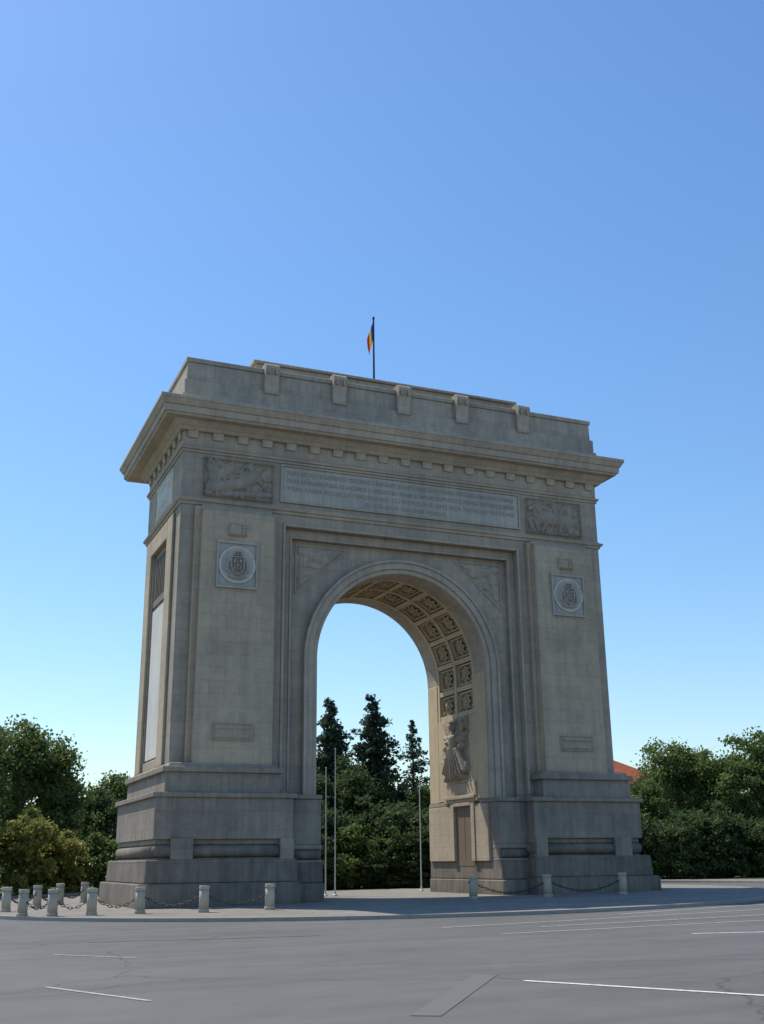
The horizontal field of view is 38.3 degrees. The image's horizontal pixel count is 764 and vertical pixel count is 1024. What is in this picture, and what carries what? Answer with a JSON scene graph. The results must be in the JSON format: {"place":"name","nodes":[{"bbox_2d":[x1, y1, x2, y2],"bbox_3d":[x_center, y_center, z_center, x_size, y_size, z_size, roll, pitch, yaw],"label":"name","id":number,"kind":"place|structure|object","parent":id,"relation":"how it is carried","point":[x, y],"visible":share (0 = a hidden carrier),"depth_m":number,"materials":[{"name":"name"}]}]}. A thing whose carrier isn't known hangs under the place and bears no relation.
{"place":"outdoors","nodes":[
{"label":"outdoors","id":0,"kind":"place"},
{"bbox_2d":[0,883,763,1023],"bbox_3d":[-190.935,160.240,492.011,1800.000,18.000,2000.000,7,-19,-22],"label":"road","id":1,"kind":"structure","parent":0,"point":[392,971],"depth_m":20.75,"materials":[{"name":"grey asphalt"}]},
{"bbox_2d":[0,828,12,890],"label":"shrub","id":2,"kind":"object","parent":1,"relation":"on","point":[3,835],"visible":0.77,"depth_m":71.64,"materials":[{"name":"green plant"}]},
{"bbox_2d":[0,806,65,895],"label":"shrub","id":3,"kind":"object","parent":1,"relation":"on","point":[30,840],"visible":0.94,"depth_m":71.85,"materials":[{"name":"green plant"}]},
{"bbox_2d":[40,829,93,892],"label":"shrub","id":4,"kind":"object","parent":1,"relation":"on","point":[68,850],"visible":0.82,"depth_m":74.69,"materials":[{"name":"green plant"}]},
{"bbox_2d":[55,954,136,957],"bbox_3d":[-6.536,10.076,24.993,2.581,0.016,0.100,-11,-20,30],"label":"road marking","id":5,"kind":"object","parent":1,"relation":"on","point":[99,956],"visible":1,"depth_m":24.83,"materials":[{"name":"paint"}]},
{"bbox_2d":[75,832,118,887],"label":"shrub","id":6,"kind":"object","parent":1,"relation":"on","point":[102,852],"visible":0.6,"depth_m":77.91,"materials":[{"name":"green plant"}]},
{"bbox_2d":[46,987,151,1000],"bbox_3d":[-4.654,7.797,17.844,0.100,0.013,3.231,16,-24,-42],"label":"road marking","id":7,"kind":"object","parent":1,"relation":"on","point":[100,994],"visible":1,"depth_m":17.67,"materials":[{"name":"paint"}]},
{"bbox_2d":[0,787,762,881],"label":"bushes","id":8,"kind":"object","parent":1,"relation":"on","point":[3,868],"visible":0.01,"depth_m":108.83,"materials":[{"name":"green plant"}]},
{"bbox_2d":[0,884,763,921],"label":"island kerb","id":9,"kind":"structure","parent":1,"relation":"on","point":[381,917],"depth_m":38.50,"materials":[{"name":"concrete"}]},
{"bbox_2d":[0,880,763,898],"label":"verge kerb","id":10,"kind":"structure","parent":1,"relation":"on","point":[662,881],"depth_m":72.09,"materials":[{"name":"stone"}]},
{"bbox_2d":[412,975,495,1015],"bbox_3d":[1.199,7.412,17.003,0.420,0.034,5.220,-5,-18,13],"label":"road marking","id":11,"kind":"object","parent":1,"relation":"on","point":[441,1005],"visible":1,"depth_m":16.48,"materials":[{"name":"paint"}]},
{"bbox_2d":[441,909,761,927],"bbox_3d":[7.694,13.122,35.650,13.594,0.135,0.170,9,-20,-28],"label":"road marking","id":12,"kind":"object","parent":1,"relation":"on","point":[599,918],"visible":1,"depth_m":35.27,"materials":[{"name":"paint"}]},
{"bbox_2d":[502,920,760,933],"bbox_3d":[7.391,11.713,31.134,9.101,0.091,0.160,7,-19,-22],"label":"road marking","id":13,"kind":"object","parent":1,"relation":"on","point":[625,927],"visible":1,"depth_m":30.88,"materials":[{"name":"paint"}]},
{"bbox_2d":[524,980,763,995],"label":"road marking","id":14,"kind":"object","parent":1,"relation":"on","point":[646,988],"visible":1,"depth_m":16.98,"materials":[{"name":"paint"}]},
{"bbox_2d":[540,915,751,926],"bbox_3d":[8.706,12.532,33.836,9.114,0.091,0.160,8,-19,-25],"label":"road marking","id":15,"kind":"object","parent":1,"relation":"on","point":[640,921],"visible":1,"depth_m":33.40,"materials":[{"name":"paint"}]},
{"bbox_2d":[625,904,762,913],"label":"road marking","id":16,"kind":"object","parent":1,"relation":"on","point":[689,909],"visible":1,"depth_m":39.66,"materials":[{"name":"paint"}]},
{"bbox_2d":[0,884,763,917],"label":"island pavement","id":17,"kind":"structure","parent":0,"point":[361,901],"depth_m":45.95,"materials":[{"name":"grey concrete"}]},
{"bbox_2d":[0,887,12,911],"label":"bollard","id":18,"kind":"object","parent":17,"relation":"on","point":[7,892],"visible":0.91,"depth_m":46.63,"materials":[{"name":"stone"}]},
{"bbox_2d":[16,889,29,916],"bbox_3d":[-13.833,15.080,42.438,0.427,1.034,0.425,6,-19,-21],"label":"bollard","id":19,"kind":"object","parent":17,"relation":"on","point":[22,908],"visible":0.96,"depth_m":42.31,"materials":[{"name":"stone"}]},
{"bbox_2d":[26,902,47,909],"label":"chain","id":20,"kind":"object","parent":19,"relation":"hanging from","point":[28,903],"visible":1,"depth_m":42.14,"materials":[{"name":"metal"}]},
{"bbox_2d":[32,885,42,907],"bbox_3d":[-15.662,17.512,50.076,0.435,1.035,0.425,-5,-18,12],"label":"bollard","id":21,"kind":"object","parent":17,"relation":"on","point":[37,899],"visible":0.92,"depth_m":49.96,"materials":[{"name":"stone"}]},
{"bbox_2d":[11,892,36,902],"bbox_3d":[-15.800,16.977,48.421,0.120,0.540,3.551,-2,-18,4],"label":"chain","id":22,"kind":"object","parent":21,"relation":"hanging from","point":[31,898],"visible":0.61,"depth_m":49.23,"materials":[{"name":"metal"}]},
{"bbox_2d":[46,889,58,916],"bbox_3d":[-12.526,14.894,41.931,0.427,1.034,0.426,4,-18,-13],"label":"bollard","id":23,"kind":"object","parent":17,"relation":"on","point":[52,907],"visible":0.94,"depth_m":41.79,"materials":[{"name":"stone"}]},
{"bbox_2d":[58,900,86,909],"bbox_3d":[-11.805,14.897,42.020,1.477,0.516,0.120,1,-18,-7],"label":"chain","id":24,"kind":"object","parent":23,"relation":"hanging from","point":[70,906],"visible":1,"depth_m":41.96,"materials":[{"name":"metal"}]},
{"bbox_2d":[56,883,64,904],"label":"bollard","id":25,"kind":"object","parent":17,"relation":"on","point":[60,886],"visible":0.77,"depth_m":53.40,"materials":[{"name":"stone"}]},
{"bbox_2d":[64,889,82,898],"bbox_3d":[-15.405,18.979,54.836,0.120,0.539,2.888,-3,-18,9],"label":"chain","id":26,"kind":"object","parent":25,"relation":"hanging from","point":[70,897],"visible":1,"depth_m":54.91,"materials":[{"name":"metal"}]},
{"bbox_2d":[79,882,88,902],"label":"bollard","id":27,"kind":"object","parent":17,"relation":"on","point":[84,886],"visible":0.82,"depth_m":56.04,"materials":[{"name":"stone"}]},
{"bbox_2d":[85,888,98,915],"bbox_3d":[-11.080,14.918,42.102,0.426,1.034,0.427,-3,-18,9],"label":"bollard","id":28,"kind":"object","parent":17,"relation":"on","point":[92,896],"visible":0.95,"depth_m":41.98,"materials":[{"name":"stone"}]},
{"bbox_2d":[134,887,145,913],"bbox_3d":[-9.342,15.037,42.597,0.427,1.034,0.426,2,-18,-9],"label":"bollard","id":29,"kind":"object","parent":17,"relation":"on","point":[140,900],"visible":0.91,"depth_m":42.45,"materials":[{"name":"stone"}]},
{"bbox_2d":[97,898,134,907],"bbox_3d":[-10.210,14.965,42.354,1.836,0.525,0.120,4,-18,-16],"label":"chain","id":30,"kind":"object","parent":29,"relation":"hanging from","point":[117,905],"visible":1,"depth_m":42.31,"materials":[{"name":"metal"}]},
{"bbox_2d":[198,885,209,912],"bbox_3d":[-6.881,14.973,42.558,0.426,1.033,0.426,6,-19,-19],"label":"bollard","id":31,"kind":"object","parent":17,"relation":"on","point":[204,899],"visible":0.92,"depth_m":42.43,"materials":[{"name":"stone"}]},
{"bbox_2d":[145,896,198,906],"bbox_3d":[-8.112,14.985,42.584,2.507,0.550,0.120,-1,-18,1],"label":"chain","id":32,"kind":"object","parent":31,"relation":"hanging from","point":[170,904],"visible":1,"depth_m":42.53,"materials":[{"name":"metal"}]},
{"bbox_2d":[264,884,276,909],"bbox_3d":[-4.435,15.232,43.545,0.426,1.033,0.425,11,-21,-32],"label":"bollard","id":33,"kind":"object","parent":17,"relation":"on","point":[270,889],"visible":0.94,"depth_m":43.42,"materials":[{"name":"stone"}]},
{"bbox_2d":[209,892,265,904],"bbox_3d":[-5.657,15.085,43.057,2.699,0.543,0.120,7,-19,-22],"label":"chain","id":34,"kind":"object","parent":33,"relation":"hanging from","point":[236,902],"visible":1,"depth_m":42.96,"materials":[{"name":"metal"}]},
{"bbox_2d":[324,767,327,895],"bbox_3d":[-3.000,16.983,58.715,0.280,6.640,0.266,7,-19,-22],"label":"slender pole","id":35,"kind":"object","parent":17,"relation":"on","point":[325,893],"visible":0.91,"depth_m":58.71,"materials":[{"name":"metal"}]},
{"bbox_2d":[321,833,336,875],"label":"shrub","id":36,"kind":"object","parent":17,"relation":"on","point":[323,849],"visible":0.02,"depth_m":69.94,"materials":[{"name":"green plant"}]},
{"bbox_2d":[332,748,337,895],"bbox_3d":[-2.504,16.495,58.862,0.280,7.640,0.266,7,-19,-22],"label":"slender pole","id":37,"kind":"object","parent":17,"relation":"on","point":[334,894],"visible":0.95,"depth_m":58.48,"materials":[{"name":"metal"}]},
{"bbox_2d":[322,853,358,889],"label":"shrub","id":38,"kind":"object","parent":17,"relation":"on","point":[330,880],"visible":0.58,"depth_m":69.11,"materials":[{"name":"green plant"}]},
{"bbox_2d":[321,796,370,888],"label":"shrub","id":39,"kind":"object","parent":17,"relation":"on","point":[343,820],"visible":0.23,"depth_m":72.59,"materials":[{"name":"green plant"}]},
{"bbox_2d":[322,823,386,888],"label":"shrub","id":40,"kind":"object","parent":17,"relation":"on","point":[353,836],"visible":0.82,"depth_m":70.44,"materials":[{"name":"green plant"}]},
{"bbox_2d":[352,855,405,888],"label":"shrub","id":41,"kind":"object","parent":17,"relation":"on","point":[370,876],"visible":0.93,"depth_m":69.44,"materials":[{"name":"green plant"}]},
{"bbox_2d":[98,357,661,908],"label":"triumphal arch","id":42,"kind":"structure","parent":17,"relation":"on","point":[452,535],"depth_m":56.99,"materials":[{"name":"grey stone"}]},
{"bbox_2d":[367,316,374,378],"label":"flagpole","id":43,"kind":"object","parent":42,"relation":"on","point":[370,338],"visible":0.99,"depth_m":65.87,"materials":[{"name":"metal"}]},
{"bbox_2d":[456,806,474,865],"bbox_3d":[4.429,17.205,58.516,0.085,3.060,2.020,7,-19,-22],"label":"door","id":44,"kind":"structure","parent":42,"relation":"in","point":[463,818],"depth_m":58.59,"materials":[{"name":"brown wood"}]},
{"bbox_2d":[349,790,428,886],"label":"shrub","id":45,"kind":"object","parent":17,"relation":"on","point":[389,816],"visible":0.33,"depth_m":73.45,"materials":[{"name":"green plant"}]},
{"bbox_2d":[357,825,426,887],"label":"shrub","id":46,"kind":"object","parent":17,"relation":"on","point":[382,843],"visible":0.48,"depth_m":70.60,"materials":[{"name":"green plant"}]},
{"bbox_2d":[391,851,430,887],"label":"shrub","id":47,"kind":"object","parent":17,"relation":"on","point":[414,871],"visible":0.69,"depth_m":69.48,"materials":[{"name":"green plant"}]},
{"bbox_2d":[395,818,430,883],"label":"shrub","id":48,"kind":"object","parent":17,"relation":"on","point":[412,837],"visible":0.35,"depth_m":70.63,"materials":[{"name":"green plant"}]},
{"bbox_2d":[407,806,429,832],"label":"shrub","id":49,"kind":"object","parent":17,"relation":"on","point":[425,815],"visible":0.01,"depth_m":73.52,"materials":[{"name":"green plant"}]},
{"bbox_2d":[419,783,423,890],"bbox_3d":[2.217,18.738,63.655,0.280,6.040,0.266,7,-19,-22],"label":"slender pole","id":50,"kind":"object","parent":17,"relation":"on","point":[421,888],"visible":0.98,"depth_m":63.47,"materials":[{"name":"metal"}]},
{"bbox_2d":[468,876,477,898],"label":"bollard","id":51,"kind":"object","parent":17,"relation":"on","point":[473,892],"visible":0.96,"depth_m":49.88,"materials":[{"name":"stone"}]},
{"bbox_2d":[542,874,552,896],"bbox_3d":[7.651,17.290,50.904,0.425,1.035,0.437,-16,-23,39],"label":"bollard","id":52,"kind":"object","parent":17,"relation":"on","point":[547,886],"visible":0.92,"depth_m":50.77,"materials":[{"name":"stone"}]},
{"bbox_2d":[477,883,542,893],"bbox_3d":[5.896,17.181,50.458,3.692,0.615,0.120,4,-18,-14],"label":"chain","id":53,"kind":"object","parent":52,"relation":"hanging from","point":[510,891],"visible":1,"depth_m":50.38,"materials":[{"name":"metal"}]},
{"bbox_2d":[551,880,618,891],"bbox_3d":[9.507,17.416,51.452,3.933,0.616,0.120,5,-18,-16],"label":"chain","id":54,"kind":"object","parent":52,"relation":"hanging from","point":[587,889],"visible":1,"depth_m":51.36,"materials":[{"name":"metal"}]},
{"bbox_2d":[618,872,627,894],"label":"bollard","id":55,"kind":"object","parent":17,"relation":"on","point":[622,879],"visible":0.93,"depth_m":51.86,"materials":[{"name":"stone"}]},
{"bbox_2d":[0,875,763,894],"bbox_3d":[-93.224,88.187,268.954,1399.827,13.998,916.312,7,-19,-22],"label":"grass verge","id":56,"kind":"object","parent":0,"point":[737,877],"depth_m":78.24,"materials":[{"name":"green plant"}]},
{"bbox_2d":[0,730,18,825],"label":"broadleaf tree","id":57,"kind":"object","parent":56,"relation":"on","point":[4,750],"visible":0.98,"depth_m":77.22,"materials":[{"name":"green plant"}]},
{"bbox_2d":[0,773,30,826],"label":"broadleaf tree","id":58,"kind":"object","parent":56,"relation":"on","point":[26,801],"visible":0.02,"depth_m":89.61,"materials":[{"name":"green plant"}]},
{"bbox_2d":[0,713,98,891],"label":"broadleaf tree","id":59,"kind":"object","parent":56,"relation":"on","point":[38,768],"visible":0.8,"depth_m":82.37,"materials":[{"name":"green plant"}]},
{"bbox_2d":[33,773,105,844],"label":"broadleaf tree","id":60,"kind":"object","parent":56,"relation":"on","point":[69,820],"visible":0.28,"depth_m":84.83,"materials":[{"name":"green plant"}]},
{"bbox_2d":[77,784,123,886],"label":"broadleaf tree","id":61,"kind":"object","parent":56,"relation":"on","point":[107,807],"visible":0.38,"depth_m":88.34,"materials":[{"name":"green plant"}]},
{"bbox_2d":[80,770,130,836],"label":"broadleaf tree","id":62,"kind":"object","parent":56,"relation":"on","point":[117,785],"visible":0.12,"depth_m":95.32,"materials":[{"name":"green plant"}]},
{"bbox_2d":[316,771,347,814],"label":"broadleaf tree","id":63,"kind":"object","parent":56,"relation":"on","point":[330,789],"visible":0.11,"depth_m":86.03,"materials":[{"name":"green plant"}]},
{"bbox_2d":[316,697,353,803],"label":"conifer tree","id":64,"kind":"object","parent":56,"relation":"on","point":[330,738],"visible":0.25,"depth_m":92.95,"materials":[{"name":"green plant"}]},
{"bbox_2d":[316,752,381,833],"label":"broadleaf tree","id":65,"kind":"object","parent":56,"relation":"on","point":[358,778],"visible":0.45,"depth_m":85.93,"materials":[{"name":"green plant"}]},
{"bbox_2d":[334,694,410,803],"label":"conifer tree","id":66,"kind":"object","parent":56,"relation":"on","point":[374,749],"visible":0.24,"depth_m":89.94,"materials":[{"name":"green plant"}]},
{"bbox_2d":[359,777,426,830],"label":"broadleaf tree","id":67,"kind":"object","parent":56,"relation":"on","point":[383,793],"visible":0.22,"depth_m":86.81,"materials":[{"name":"green plant"}]},
{"bbox_2d":[392,720,429,792],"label":"conifer tree","id":68,"kind":"object","parent":56,"relation":"on","point":[413,770],"visible":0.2,"depth_m":95.82,"materials":[{"name":"green plant"}]},
{"bbox_2d":[404,783,430,821],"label":"broadleaf tree","id":69,"kind":"object","parent":56,"relation":"on","point":[425,798],"visible":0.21,"depth_m":85.94,"materials":[{"name":"green plant"}]},
{"bbox_2d":[406,783,429,796],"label":"broadleaf tree","id":70,"kind":"object","parent":56,"relation":"on","point":[427,785],"depth_m":91.94,"materials":[{"name":"green plant"}]},
{"bbox_2d":[638,812,657,870],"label":"shrub","id":71,"kind":"object","parent":56,"relation":"on","point":[643,816],"visible":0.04,"depth_m":80.05,"materials":[{"name":"green plant"}]},
{"bbox_2d":[613,760,686,871],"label":"house","id":72,"kind":"structure","parent":56,"relation":"on","point":[627,770],"depth_m":107.30,"materials":[{"name":"orange paint"}]},
{"bbox_2d":[630,768,674,849],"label":"broadleaf tree","id":73,"kind":"object","parent":56,"relation":"on","point":[640,778],"visible":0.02,"depth_m":96.09,"materials":[{"name":"green plant"}]},
{"bbox_2d":[630,775,678,843],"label":"broadleaf tree","id":74,"kind":"object","parent":56,"relation":"on","point":[647,791],"visible":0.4,"depth_m":85.55,"materials":[{"name":"green plant"}]},
{"bbox_2d":[640,810,713,878],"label":"shrub","id":75,"kind":"object","parent":56,"relation":"on","point":[679,833],"visible":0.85,"depth_m":78.22,"materials":[{"name":"green plant"}]},
{"bbox_2d":[630,737,738,842],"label":"broadleaf tree","id":76,"kind":"object","parent":56,"relation":"on","point":[681,778],"visible":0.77,"depth_m":88.57,"materials":[{"name":"green plant"}]},
{"bbox_2d":[666,748,744,834],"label":"broadleaf tree","id":77,"kind":"object","parent":56,"relation":"on","point":[692,766],"depth_m":91.65,"materials":[{"name":"green plant"}]},
{"bbox_2d":[667,799,757,877],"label":"shrub","id":78,"kind":"object","parent":56,"relation":"on","point":[717,825],"visible":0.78,"depth_m":78.87,"materials":[{"name":"green plant"}]},
{"bbox_2d":[697,750,763,833],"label":"broadleaf tree","id":79,"kind":"object","parent":56,"relation":"on","point":[733,783],"visible":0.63,"depth_m":86.60,"materials":[{"name":"green plant"}]},
{"bbox_2d":[716,726,763,823],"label":"broadleaf tree","id":80,"kind":"object","parent":56,"relation":"on","point":[754,751],"visible":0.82,"depth_m":88.84,"materials":[{"name":"green plant"}]},
{"bbox_2d":[728,810,763,877],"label":"shrub","id":81,"kind":"object","parent":56,"relation":"on","point":[755,840],"visible":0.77,"depth_m":79.05,"materials":[{"name":"green plant"}]},
{"bbox_2d":[743,776,763,820],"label":"broadleaf tree","id":82,"kind":"object","parent":56,"relation":"on","point":[749,794],"visible":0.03,"depth_m":91.92,"materials":[{"name":"green plant"}]},
{"bbox_2d":[0,879,763,895],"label":"pavement","id":83,"kind":"structure","parent":0,"point":[660,879],"depth_m":73.95,"materials":[{"name":"grey concrete"}]},
{"bbox_2d":[0,0,763,864],"label":"sky","id":84,"kind":"structure","parent":0,"point":[549,207],"materials":[{"name":"blue"}]}
]}

